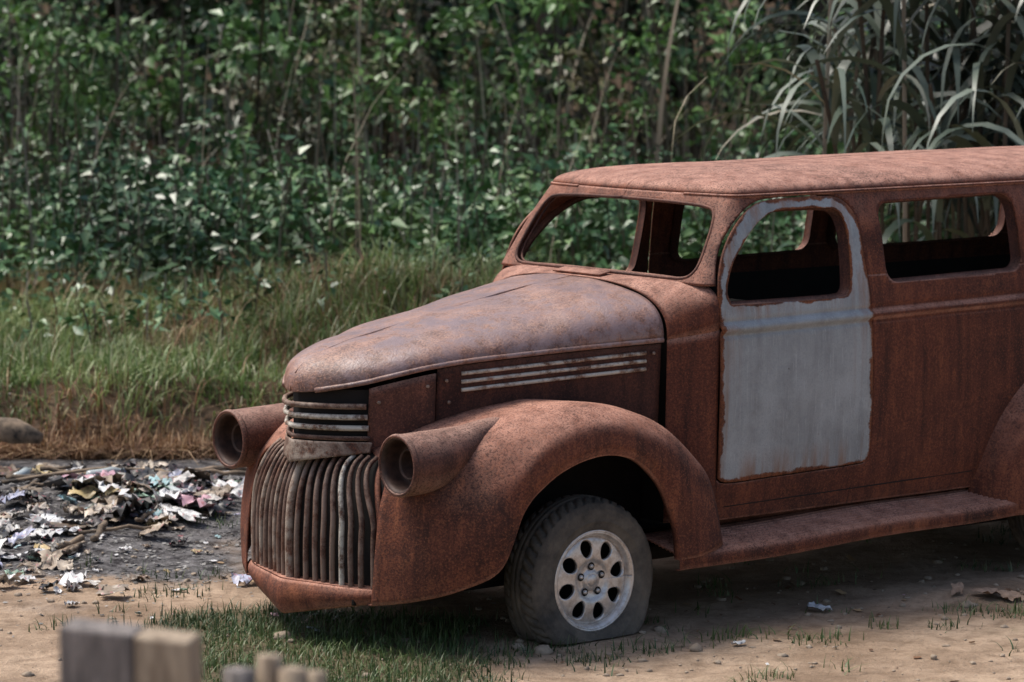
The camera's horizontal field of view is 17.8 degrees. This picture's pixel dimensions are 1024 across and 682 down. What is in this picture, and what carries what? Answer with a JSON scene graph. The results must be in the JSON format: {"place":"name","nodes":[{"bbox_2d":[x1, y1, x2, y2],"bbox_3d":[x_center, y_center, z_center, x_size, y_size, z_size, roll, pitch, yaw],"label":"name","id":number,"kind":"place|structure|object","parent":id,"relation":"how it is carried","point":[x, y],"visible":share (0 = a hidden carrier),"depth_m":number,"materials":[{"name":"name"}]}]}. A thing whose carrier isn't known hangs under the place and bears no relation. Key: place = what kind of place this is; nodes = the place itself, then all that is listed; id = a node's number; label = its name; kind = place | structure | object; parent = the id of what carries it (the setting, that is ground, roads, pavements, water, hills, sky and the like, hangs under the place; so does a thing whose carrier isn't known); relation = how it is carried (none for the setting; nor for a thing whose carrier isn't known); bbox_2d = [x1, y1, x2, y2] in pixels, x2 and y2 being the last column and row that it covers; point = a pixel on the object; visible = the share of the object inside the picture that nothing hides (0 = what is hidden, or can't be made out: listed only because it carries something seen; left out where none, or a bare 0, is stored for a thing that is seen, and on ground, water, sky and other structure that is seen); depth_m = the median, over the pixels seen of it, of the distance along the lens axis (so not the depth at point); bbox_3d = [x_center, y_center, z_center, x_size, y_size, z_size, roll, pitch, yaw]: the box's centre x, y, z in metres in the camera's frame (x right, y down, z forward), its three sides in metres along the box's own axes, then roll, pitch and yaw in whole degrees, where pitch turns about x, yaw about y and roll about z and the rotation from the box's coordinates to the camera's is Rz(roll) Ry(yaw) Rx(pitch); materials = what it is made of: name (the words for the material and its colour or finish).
{"place":"outdoors","nodes":[
{"label":"outdoors","id":0,"kind":"place"},
{"bbox_2d":[248,558,371,612],"bbox_3d":[-0.889,1.045,13.516,0.181,0.147,0.952,-5,8,-38],"label":"front apron","id":1,"kind":"object","parent":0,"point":[286,595],"visible":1,"depth_m":13.38,"materials":[{"name":"metal"}]},
{"bbox_2d":[240,419,293,575],"bbox_3d":[-0.693,0.531,14.527,0.536,0.792,1.613,5,8,37],"label":"front fender","id":2,"kind":"object","parent":1,"relation":"on","point":[250,474],"visible":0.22,"depth_m":13.95,"materials":[{"name":"metal"}]},
{"bbox_2d":[233,403,292,467],"bbox_3d":[-0.992,0.387,14.137,0.527,0.283,0.252,-5,8,-38],"label":"headlight pod","id":3,"kind":"object","parent":2,"relation":"on","point":[263,423],"visible":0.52,"depth_m":13.95,"materials":[{"name":"metal"}]},
{"bbox_2d":[215,412,248,464],"bbox_3d":[-1.154,0.415,14.013,0.148,0.254,0.254,-5,8,-38],"label":"headlight bucket","id":4,"kind":"object","parent":3,"relation":"on","point":[228,439],"visible":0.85,"depth_m":14.05,"materials":[{"name":"metal"}]},
{"bbox_2d":[212,409,247,468],"bbox_3d":[-1.208,0.420,13.971,0.021,0.256,0.256,-5,8,-38],"label":"headlight ring","id":5,"kind":"object","parent":4,"relation":"in","point":[237,416],"visible":1,"depth_m":13.91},
{"bbox_2d":[396,361,486,383],"bbox_3d":[-0.438,0.125,14.387,0.031,0.349,1.037,5,8,39],"label":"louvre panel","id":6,"kind":"object","parent":2,"relation":"on","point":[428,372],"visible":0.04,"depth_m":14.42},
{"bbox_2d":[254,562,370,588],"bbox_3d":[-0.857,0.968,13.533,0.214,0.008,0.940,-5,8,-38],"label":"apron ledge","id":7,"kind":"object","parent":1,"relation":"on","point":[309,579],"visible":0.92,"depth_m":13.40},
{"bbox_2d":[259,446,283,565],"bbox_3d":[-0.992,0.689,13.721,0.143,0.538,0.044,-1,6,-7],"label":"grille bar","id":8,"kind":"object","parent":7,"relation":"on","point":[265,486],"visible":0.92,"depth_m":13.71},
{"bbox_2d":[263,453,283,567],"bbox_3d":[-0.972,0.693,13.681,0.142,0.538,0.041,-1,6,-12],"label":"grille bar","id":9,"kind":"object","parent":7,"relation":"on","point":[265,526],"visible":0.85,"depth_m":13.67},
{"bbox_2d":[268,456,286,569],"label":"grille bar","id":10,"kind":"object","parent":7,"relation":"on","point":[270,519],"visible":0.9,"depth_m":13.62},
{"bbox_2d":[272,459,289,570],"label":"grille bar","id":11,"kind":"object","parent":7,"relation":"on","point":[277,493],"visible":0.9,"depth_m":13.58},
{"bbox_2d":[276,461,293,572],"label":"grille bar","id":12,"kind":"object","parent":7,"relation":"on","point":[278,526],"visible":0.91,"depth_m":13.54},
{"bbox_2d":[281,461,297,574],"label":"grille bar","id":13,"kind":"object","parent":7,"relation":"on","point":[283,520],"visible":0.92,"depth_m":13.50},
{"bbox_2d":[285,460,306,576],"bbox_3d":[-0.874,0.711,13.492,0.151,0.542,0.042,-5,8,-38],"label":"grille bar","id":14,"kind":"object","parent":7,"relation":"on","point":[289,521],"visible":0.98,"depth_m":13.45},
{"bbox_2d":[294,459,313,577],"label":"grille bar","id":15,"kind":"object","parent":7,"relation":"on","point":[297,522],"visible":1,"depth_m":13.43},
{"bbox_2d":[303,458,320,579],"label":"grille bar","id":16,"kind":"object","parent":7,"relation":"on","point":[307,523],"visible":1,"depth_m":13.39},
{"bbox_2d":[312,457,330,580],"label":"grille bar","id":17,"kind":"object","parent":7,"relation":"on","point":[315,523],"visible":1,"depth_m":13.37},
{"bbox_2d":[270,452,383,585],"bbox_3d":[-0.778,0.719,13.569,0.281,0.580,0.920,-5,8,-38],"label":"grille backing","id":18,"kind":"object","parent":7,"relation":"on","point":[367,536],"visible":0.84,"depth_m":13.33,"materials":[{"name":"metal"}]},
{"bbox_2d":[251,438,281,552],"bbox_3d":[-1.043,0.676,13.844,0.057,0.538,0.142,-26,26,-76],"label":"grille bar","id":19,"kind":"object","parent":18,"relation":"attached to","point":[263,461],"visible":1,"depth_m":13.82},
{"bbox_2d":[252,439,284,562],"bbox_3d":[-1.029,0.681,13.800,0.145,0.538,0.052,0,6,3],"label":"grille bar","id":20,"kind":"object","parent":18,"relation":"attached to","point":[255,503],"visible":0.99,"depth_m":13.81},
{"bbox_2d":[256,442,283,566],"bbox_3d":[-1.011,0.685,13.761,0.142,0.538,0.046,0,6,-4],"label":"grille bar","id":21,"kind":"object","parent":18,"relation":"attached to","point":[273,455],"visible":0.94,"depth_m":13.75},
{"bbox_2d":[293,390,368,454],"bbox_3d":[-0.805,0.319,13.505,0.187,0.270,0.517,-5,8,-38],"label":"nose backing","id":22,"kind":"object","parent":18,"relation":"on","point":[349,396],"visible":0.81,"depth_m":13.38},
{"bbox_2d":[282,391,366,409],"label":"nose bar","id":23,"kind":"object","parent":22,"relation":"attached to","point":[285,397],"visible":1,"depth_m":13.34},
{"bbox_2d":[283,405,367,420],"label":"nose bar","id":24,"kind":"object","parent":22,"relation":"attached to","point":[287,411],"visible":0.94,"depth_m":13.35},
{"bbox_2d":[284,415,368,430],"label":"nose bar","id":25,"kind":"object","parent":22,"relation":"attached to","point":[288,422],"visible":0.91,"depth_m":13.36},
{"bbox_2d":[283,428,371,461],"bbox_3d":[-0.833,0.444,13.496,0.210,0.095,0.588,-5,8,-38],"label":"nose band","id":26,"kind":"object","parent":22,"relation":"attached to","point":[296,450],"visible":0.92,"depth_m":13.37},
{"bbox_2d":[286,426,369,440],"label":"nose bar","id":27,"kind":"object","parent":22,"relation":"attached to","point":[289,432],"visible":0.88,"depth_m":13.37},
{"bbox_2d":[340,378,395,389],"bbox_3d":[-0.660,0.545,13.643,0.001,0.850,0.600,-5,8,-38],"label":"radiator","id":28,"kind":"object","parent":18,"relation":"attached to","point":[367,387],"visible":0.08,"depth_m":13.50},
{"bbox_2d":[367,373,435,454],"bbox_3d":[-0.452,0.321,13.372,0.289,0.373,0.033,-2,6,-15],"label":"nose side panel","id":29,"kind":"object","parent":18,"relation":"attached to","point":[406,406],"visible":0.7,"depth_m":13.36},
{"bbox_2d":[320,456,340,582],"bbox_3d":[-0.743,0.725,13.380,0.138,0.538,0.034,-9,11,-56],"label":"grille bar","id":30,"kind":"object","parent":7,"relation":"on","point":[324,524],"visible":1,"depth_m":13.34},
{"bbox_2d":[329,455,348,583],"bbox_3d":[-0.712,0.728,13.352,0.141,0.538,0.040,-12,14,-64],"label":"grille bar","id":31,"kind":"object","parent":7,"relation":"on","point":[333,523],"visible":1,"depth_m":13.30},
{"bbox_2d":[338,455,355,585],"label":"grille bar","id":32,"kind":"object","parent":7,"relation":"on","point":[342,522],"visible":1,"depth_m":13.27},
{"bbox_2d":[346,454,363,586],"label":"grille bar","id":33,"kind":"object","parent":7,"relation":"on","point":[350,526],"visible":1,"depth_m":13.24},
{"bbox_2d":[355,455,370,588],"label":"grille bar","id":34,"kind":"object","parent":7,"relation":"on","point":[361,526],"visible":1,"depth_m":13.22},
{"bbox_2d":[363,456,378,588],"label":"grille bar","id":35,"kind":"object","parent":7,"relation":"on","point":[372,517],"visible":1,"depth_m":13.19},
{"bbox_2d":[374,466,380,532],"bbox_3d":[-0.530,0.737,13.255,0.056,0.542,0.177,2,6,14],"label":"grille edge","id":36,"kind":"object","parent":7,"relation":"on","point":[377,489],"visible":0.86,"depth_m":13.21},
{"bbox_2d":[367,399,722,605],"bbox_3d":[0.187,0.650,13.408,1.613,0.792,0.536,-3,7,-23],"label":"front fender","id":37,"kind":"object","parent":1,"relation":"on","point":[458,533],"visible":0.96,"depth_m":13.14,"materials":[{"name":"metal"}]},
{"bbox_2d":[402,417,499,495],"bbox_3d":[-0.238,0.464,13.175,0.527,0.283,0.252,-5,8,-38],"label":"headlight pod","id":38,"kind":"object","parent":37,"relation":"on","point":[445,455],"visible":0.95,"depth_m":13.03,"materials":[{"name":"metal"}]},
{"bbox_2d":[381,438,419,493],"bbox_3d":[-0.400,0.493,13.050,0.148,0.254,0.254,-5,8,-38],"label":"headlight bucket","id":39,"kind":"object","parent":38,"relation":"on","point":[396,465],"visible":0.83,"depth_m":13.09,"materials":[{"name":"metal"}]},
{"bbox_2d":[378,434,418,497],"bbox_3d":[-0.454,0.497,13.009,0.021,0.256,0.256,-5,8,-38],"label":"headlight ring","id":40,"kind":"object","parent":39,"relation":"in","point":[413,453],"visible":1,"depth_m":12.95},
{"bbox_2d":[435,343,660,422],"bbox_3d":[0.155,0.205,13.633,1.037,0.349,0.031,-3,7,-25],"label":"louvre panel","id":41,"kind":"object","parent":37,"relation":"on","point":[637,392],"visible":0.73,"depth_m":13.66,"materials":[{"name":"metal"}]},
{"bbox_2d":[461,351,646,375],"bbox_3d":[0.178,0.092,13.620,0.853,0.063,0.022,-3,7,-25],"label":"side trim strip","id":42,"kind":"object","parent":41,"relation":"attached to","point":[550,363],"visible":1,"depth_m":13.62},
{"bbox_2d":[461,367,646,391],"bbox_3d":[0.178,0.160,13.627,0.853,0.063,0.022,-3,7,-25],"label":"side trim strip","id":43,"kind":"object","parent":41,"relation":"attached to","point":[517,383],"visible":1,"depth_m":13.62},
{"bbox_2d":[461,359,646,383],"bbox_3d":[0.178,0.126,13.623,0.853,0.063,0.022,-3,7,-25],"label":"side trim strip","id":44,"kind":"object","parent":41,"relation":"attached to","point":[525,374],"visible":1,"depth_m":13.62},
{"bbox_2d":[0,234,628,463],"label":"dry grass","id":45,"kind":"structure","parent":0,"point":[49,447],"depth_m":19.23,"materials":[{"name":"plant"}]},
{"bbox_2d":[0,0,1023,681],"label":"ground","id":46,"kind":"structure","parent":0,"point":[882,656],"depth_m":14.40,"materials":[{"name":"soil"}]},
{"bbox_2d":[0,417,42,443],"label":"rock","id":47,"kind":"object","parent":46,"relation":"on","point":[15,431],"visible":1,"depth_m":18.35,"materials":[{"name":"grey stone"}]},
{"bbox_2d":[54,0,94,158],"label":"forest tree","id":48,"kind":"object","parent":46,"relation":"on","point":[73,19],"visible":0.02,"depth_m":32.77,"materials":[{"name":"green plant"}]},
{"bbox_2d":[13,466,179,490],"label":"plastic bottles","id":49,"kind":"object","parent":46,"relation":"on","point":[25,471],"visible":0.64,"depth_m":16.90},
{"bbox_2d":[6,461,246,553],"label":"charred sticks","id":50,"kind":"object","parent":46,"relation":"on","point":[73,544],"visible":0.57,"depth_m":16.18,"materials":[{"name":"brown wood"}]},
{"bbox_2d":[0,387,495,649],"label":"ash debris","id":51,"kind":"object","parent":46,"relation":"on","point":[121,539],"visible":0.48,"depth_m":15.59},
{"bbox_2d":[222,653,326,681],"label":"wooden posts","id":52,"kind":"object","parent":46,"relation":"on","point":[270,668],"visible":1,"depth_m":6.11,"materials":[{"name":"brown wood"}]},
{"bbox_2d":[266,0,296,148],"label":"forest tree","id":53,"kind":"object","parent":46,"relation":"on","point":[271,2],"visible":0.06,"depth_m":34.27,"materials":[{"name":"green plant"}]},
{"bbox_2d":[0,238,625,349],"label":"weeds","id":54,"kind":"object","parent":46,"relation":"on","point":[256,268],"visible":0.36,"depth_m":21.40,"materials":[{"name":"green plant"}]},
{"bbox_2d":[0,222,787,445],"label":"grass","id":55,"kind":"structure","parent":46,"relation":"on","point":[106,355],"depth_m":20.61,"materials":[{"name":"plant"}]},
{"bbox_2d":[413,0,448,129],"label":"forest tree","id":56,"kind":"object","parent":46,"relation":"on","point":[431,33],"visible":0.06,"depth_m":36.76,"materials":[{"name":"green plant"}]},
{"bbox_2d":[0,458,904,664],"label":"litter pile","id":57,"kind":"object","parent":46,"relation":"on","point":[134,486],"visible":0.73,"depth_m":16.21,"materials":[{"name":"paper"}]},
{"bbox_2d":[1,467,154,483],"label":"burnt plank","id":58,"kind":"object","parent":57,"relation":"on","point":[49,474],"visible":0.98,"depth_m":16.86,"materials":[{"name":"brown wood"}]},
{"bbox_2d":[0,0,990,292],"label":"dry stalks","id":59,"kind":"object","parent":46,"relation":"on","point":[662,104],"visible":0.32,"depth_m":26.64,"materials":[{"name":"plant"}]},
{"bbox_2d":[0,91,994,295],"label":"broadleaf weeds","id":60,"kind":"object","parent":46,"relation":"on","point":[172,220],"visible":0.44,"depth_m":24.13,"materials":[{"name":"green plant"}]},
{"bbox_2d":[0,0,1014,154],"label":"forest undergrowth","id":61,"kind":"object","parent":46,"relation":"on","point":[159,9],"visible":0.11,"depth_m":34.74,"materials":[{"name":"green plant"}]},
{"bbox_2d":[0,0,1016,225],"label":"shrub thicket","id":62,"kind":"object","parent":46,"relation":"on","point":[226,16],"visible":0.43,"depth_m":29.28,"materials":[{"name":"green plant"}]},
{"bbox_2d":[0,490,1023,681],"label":"stones","id":63,"kind":"object","parent":46,"relation":"on","point":[548,650],"visible":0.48,"depth_m":13.87,"materials":[{"name":"stone"}]},
{"bbox_2d":[522,0,565,172],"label":"forest tree","id":64,"kind":"object","parent":46,"relation":"on","point":[543,31],"visible":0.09,"depth_m":32.38,"materials":[{"name":"green plant"}]},
{"bbox_2d":[504,494,652,644],"bbox_3d":[0.280,0.929,13.552,0.688,0.582,0.294,-5,8,-38],"label":"tire","id":65,"kind":"object","parent":46,"relation":"on","point":[549,532],"visible":0.93,"depth_m":13.39,"materials":[{"name":"rubber"}]},
{"bbox_2d":[556,532,631,629],"bbox_3d":[0.328,0.988,13.497,0.422,0.422,0.046,-5,8,-38],"label":"alloy rim front","id":66,"kind":"object","parent":65,"relation":"attached to","point":[621,581],"visible":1,"depth_m":13.50,"materials":[{"name":"metal"}]},
{"bbox_2d":[559,541,619,617],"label":"wheel holes","id":67,"kind":"object","parent":66,"relation":"on","point":[565,591],"visible":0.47,"depth_m":13.65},
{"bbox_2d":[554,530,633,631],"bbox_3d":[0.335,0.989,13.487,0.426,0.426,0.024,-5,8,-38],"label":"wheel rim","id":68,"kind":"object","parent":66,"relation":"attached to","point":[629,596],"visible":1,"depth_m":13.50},
{"bbox_2d":[484,530,673,582],"bbox_3d":[1.318,0.795,15.223,4.700,0.060,0.900,-5,8,-38],"label":"chassis underside","id":69,"kind":"object","parent":46,"relation":"on","point":[657,552],"visible":0.02,"depth_m":14.12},
{"bbox_2d":[460,455,639,591],"bbox_3d":[0.138,0.660,13.746,1.050,0.700,0.001,-5,8,-38],"label":"wheel well","id":70,"kind":"object","parent":69,"relation":"on","point":[615,479],"visible":0.2,"depth_m":13.92,"materials":[{"name":"metal"}]},
{"bbox_2d":[218,555,1019,681],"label":"scattered leaves","id":71,"kind":"object","parent":46,"relation":"on","point":[850,557],"visible":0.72,"depth_m":14.35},
{"bbox_2d":[668,6,698,145],"bbox_3d":[1.747,-5.765,35.217,4.618,7.554,4.801,0,6,0],"label":"forest tree","id":72,"kind":"object","parent":46,"relation":"on","point":[672,82],"visible":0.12,"depth_m":35.00,"materials":[{"name":"green plant"}]},
{"bbox_2d":[810,0,836,139],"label":"forest tree","id":73,"kind":"object","parent":46,"relation":"on","point":[820,7],"visible":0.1,"depth_m":33.16,"materials":[{"name":"green plant"}]},
{"bbox_2d":[746,0,1020,242],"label":"dark shrub","id":74,"kind":"object","parent":46,"relation":"on","point":[812,84],"visible":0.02,"depth_m":23.42,"materials":[{"name":"green plant"}]},
{"bbox_2d":[951,582,1023,600],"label":"bark pieces","id":75,"kind":"object","parent":46,"relation":"on","point":[1011,595],"visible":1,"depth_m":14.44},
{"bbox_2d":[1007,515,1023,548],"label":"tire rear","id":76,"kind":"object","parent":46,"relation":"on","point":[1016,523],"visible":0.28,"depth_m":15.20,"materials":[{"name":"rubber"}]},
{"bbox_2d":[28,497,1023,681],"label":"lawn grass","id":77,"kind":"structure","parent":0,"point":[331,649],"depth_m":13.47,"materials":[{"name":"plant"}]},
{"bbox_2d":[493,262,719,339],"bbox_3d":[0.337,-0.189,14.348,0.191,0.251,1.520,-5,8,-38],"label":"cowl","id":78,"kind":"object","parent":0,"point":[686,310],"visible":0.86,"depth_m":13.84,"materials":[{"name":"metal"}]},
{"bbox_2d":[284,273,663,391],"bbox_3d":[-0.326,-0.040,13.843,1.479,0.403,1.255,-5,8,-38],"label":"hood","id":79,"kind":"object","parent":78,"relation":"attached to","point":[568,311],"visible":1,"depth_m":13.66,"materials":[{"name":"metal"}]},
{"bbox_2d":[295,275,569,372],"bbox_3d":[-0.319,-0.075,13.845,1.454,0.330,0.015,-5,8,-38],"label":"hood centre crease","id":80,"kind":"object","parent":79,"relation":"attached to","point":[498,293],"visible":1,"depth_m":13.90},
{"bbox_2d":[314,337,663,392],"bbox_3d":[-0.066,0.105,13.519,1.528,0.179,0.143,-2,6,-18],"label":"hood edge bead","id":81,"kind":"object","parent":79,"relation":"attached to","point":[482,359],"visible":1,"depth_m":13.46,"materials":[{"name":"metal"}]},
{"bbox_2d":[521,196,591,267],"bbox_3d":[0.263,-0.500,14.647,0.206,0.330,0.624,-4,7,-34],"label":"windshield inner frame","id":82,"kind":"object","parent":78,"relation":"on","point":[536,223],"visible":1,"depth_m":14.89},
{"bbox_2d":[553,266,610,275],"bbox_3d":[0.305,-0.307,14.311,0.071,0.019,0.320,-5,8,-38],"label":"cowl vent","id":83,"kind":"object","parent":78,"relation":"on","point":[589,271],"visible":1,"depth_m":14.29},
{"bbox_2d":[637,518,670,528],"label":"floor","id":84,"kind":"structure","parent":0,"point":[645,523],"depth_m":13.98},
{"bbox_2d":[504,292,671,531],"bbox_3d":[0.333,0.275,14.394,0.001,1.030,1.200,-5,8,-38],"label":"firewall","id":85,"kind":"object","parent":84,"relation":"on","point":[651,504],"visible":0.16,"depth_m":14.06,"materials":[{"name":"metal"}]},
{"bbox_2d":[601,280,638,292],"bbox_3d":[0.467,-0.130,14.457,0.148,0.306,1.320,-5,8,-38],"label":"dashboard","id":86,"kind":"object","parent":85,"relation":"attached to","point":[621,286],"visible":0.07,"depth_m":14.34},
{"bbox_2d":[648,232,1009,275],"bbox_3d":[1.383,0.031,16.120,3.601,1.011,0.097,-5,8,-37],"label":"body side","id":87,"kind":"object","parent":84,"relation":"on","point":[818,255],"visible":0.17,"depth_m":16.21,"materials":[{"name":"metal"}]},
{"bbox_2d":[502,196,652,359],"bbox_3d":[0.325,-0.138,15.254,0.895,1.198,0.147,-5,8,-38],"label":"door","id":88,"kind":"structure","parent":87,"relation":"on","point":[642,265],"depth_m":15.43,"materials":[{"name":"metal"}]},
{"bbox_2d":[518,197,646,270],"bbox_3d":[0.322,-0.484,15.178,0.737,0.391,0.143,-5,8,-38],"label":"door window rim","id":89,"kind":"object","parent":88,"relation":"attached to","point":[545,222],"depth_m":15.09,"materials":[{"name":"metal"}]},
{"bbox_2d":[501,185,1006,267],"bbox_3d":[1.563,-0.623,15.737,3.699,0.374,0.739,-5,8,-38],"label":"greenhouse","id":90,"kind":"object","parent":87,"relation":"on","point":[662,224],"visible":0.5,"depth_m":15.49,"materials":[{"name":"metal"}]},
{"bbox_2d":[515,193,622,267],"bbox_3d":[0.241,-0.499,14.636,0.210,0.334,0.635,-4,7,-34],"label":"windshield frame","id":91,"kind":"object","parent":90,"relation":"on","point":[549,198],"visible":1,"depth_m":14.75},
{"bbox_2d":[670,195,817,260],"bbox_3d":[1.129,-0.583,15.786,0.870,0.362,0.147,-5,8,-38],"label":"quarter window rim","id":92,"kind":"object","parent":90,"relation":"attached to","point":[676,229],"visible":0.46,"depth_m":15.60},
{"bbox_2d":[827,196,1005,247],"bbox_3d":[2.070,-0.667,16.484,1.184,0.358,0.144,-4,7,-36],"label":"window rim","id":93,"kind":"object","parent":90,"relation":"attached to","point":[831,237],"depth_m":16.56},
{"bbox_2d":[676,254,1009,299],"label":"trim","id":94,"kind":"structure","parent":87,"relation":"attached to","point":[780,283],"depth_m":16.12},
{"bbox_2d":[645,487,1017,570],"bbox_3d":[1.419,0.807,14.353,2.048,0.151,0.291,-5,8,-38],"label":"running board","id":95,"kind":"object","parent":84,"relation":"on","point":[782,535],"visible":0.91,"depth_m":14.29,"materials":[{"name":"metal"}]},
{"bbox_2d":[719,488,960,524],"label":"rocker sill","id":96,"kind":"structure","parent":95,"relation":"on","point":[734,520],"depth_m":14.25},
{"bbox_2d":[715,263,1023,519],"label":"body side","id":97,"kind":"object","parent":84,"relation":"on","point":[948,367],"visible":0.97,"depth_m":14.62,"materials":[{"name":"metal"}]},
{"bbox_2d":[663,330,719,522],"bbox_3d":[0.762,0.364,13.857,0.235,0.825,0.038,-1,6,-6],"label":"cowl side","id":98,"kind":"object","parent":97,"relation":"attached to","point":[692,382],"visible":0.63,"depth_m":13.84,"materials":[{"name":"metal"}]},
{"bbox_2d":[716,328,861,482],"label":"trim","id":99,"kind":"structure","parent":97,"relation":"attached to","point":[718,433],"depth_m":13.96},
{"bbox_2d":[717,196,873,481],"bbox_3d":[1.203,-0.019,14.136,0.895,1.198,0.147,-5,8,-38],"label":"door","id":100,"kind":"structure","parent":97,"relation":"on","point":[796,386],"depth_m":14.11,"materials":[{"name":"metal"}]},
{"bbox_2d":[731,208,849,304],"bbox_3d":[1.165,-0.370,14.105,0.737,0.391,0.143,-5,8,-38],"label":"door window rim","id":101,"kind":"object","parent":100,"relation":"attached to","point":[844,260],"depth_m":14.31,"materials":[{"name":"metal"}]},
{"bbox_2d":[609,184,1023,285],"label":"greenhouse","id":102,"kind":"object","parent":97,"relation":"on","point":[864,206],"visible":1,"depth_m":14.39,"materials":[{"name":"metal"}]},
{"bbox_2d":[590,195,714,279],"bbox_3d":[0.624,-0.447,14.149,0.210,0.334,0.635,-5,8,-41],"label":"windshield frame","id":103,"kind":"object","parent":102,"relation":"on","point":[672,202],"visible":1,"depth_m":14.08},
{"bbox_2d":[553,146,1023,193],"bbox_3d":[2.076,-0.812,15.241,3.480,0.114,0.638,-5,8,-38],"label":"roof","id":104,"kind":"structure","parent":102,"relation":"on","point":[897,170],"depth_m":14.61,"materials":[{"name":"metal"}]},
{"bbox_2d":[683,180,1023,197],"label":"drip rail","id":105,"kind":"object","parent":102,"relation":"on","point":[857,190],"visible":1,"depth_m":14.39,"materials":[{"name":"metal"}]},
{"bbox_2d":[882,193,1020,281],"bbox_3d":[1.956,-0.471,14.733,0.870,0.362,0.147,-5,8,-38],"label":"quarter window rim","id":106,"kind":"object","parent":102,"relation":"attached to","point":[1013,238],"visible":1,"depth_m":14.98,"materials":[{"name":"metal"}]},
{"bbox_2d":[724,470,971,506],"bbox_3d":[1.500,0.650,14.427,1.510,0.026,0.007,-5,8,-38],"label":"sill seam","id":107,"kind":"object","parent":97,"relation":"on","point":[846,489],"visible":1,"depth_m":14.41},
{"bbox_2d":[968,384,1023,514],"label":"fender","id":108,"kind":"object","parent":97,"relation":"attached to","point":[999,473],"visible":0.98,"depth_m":14.87,"materials":[{"name":"metal"}]},
{"bbox_2d":[661,0,1023,243],"bbox_3d":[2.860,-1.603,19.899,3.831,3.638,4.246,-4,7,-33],"label":"cane grass","id":109,"kind":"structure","parent":0,"point":[959,80],"depth_m":19.66,"materials":[{"name":"green plant"}]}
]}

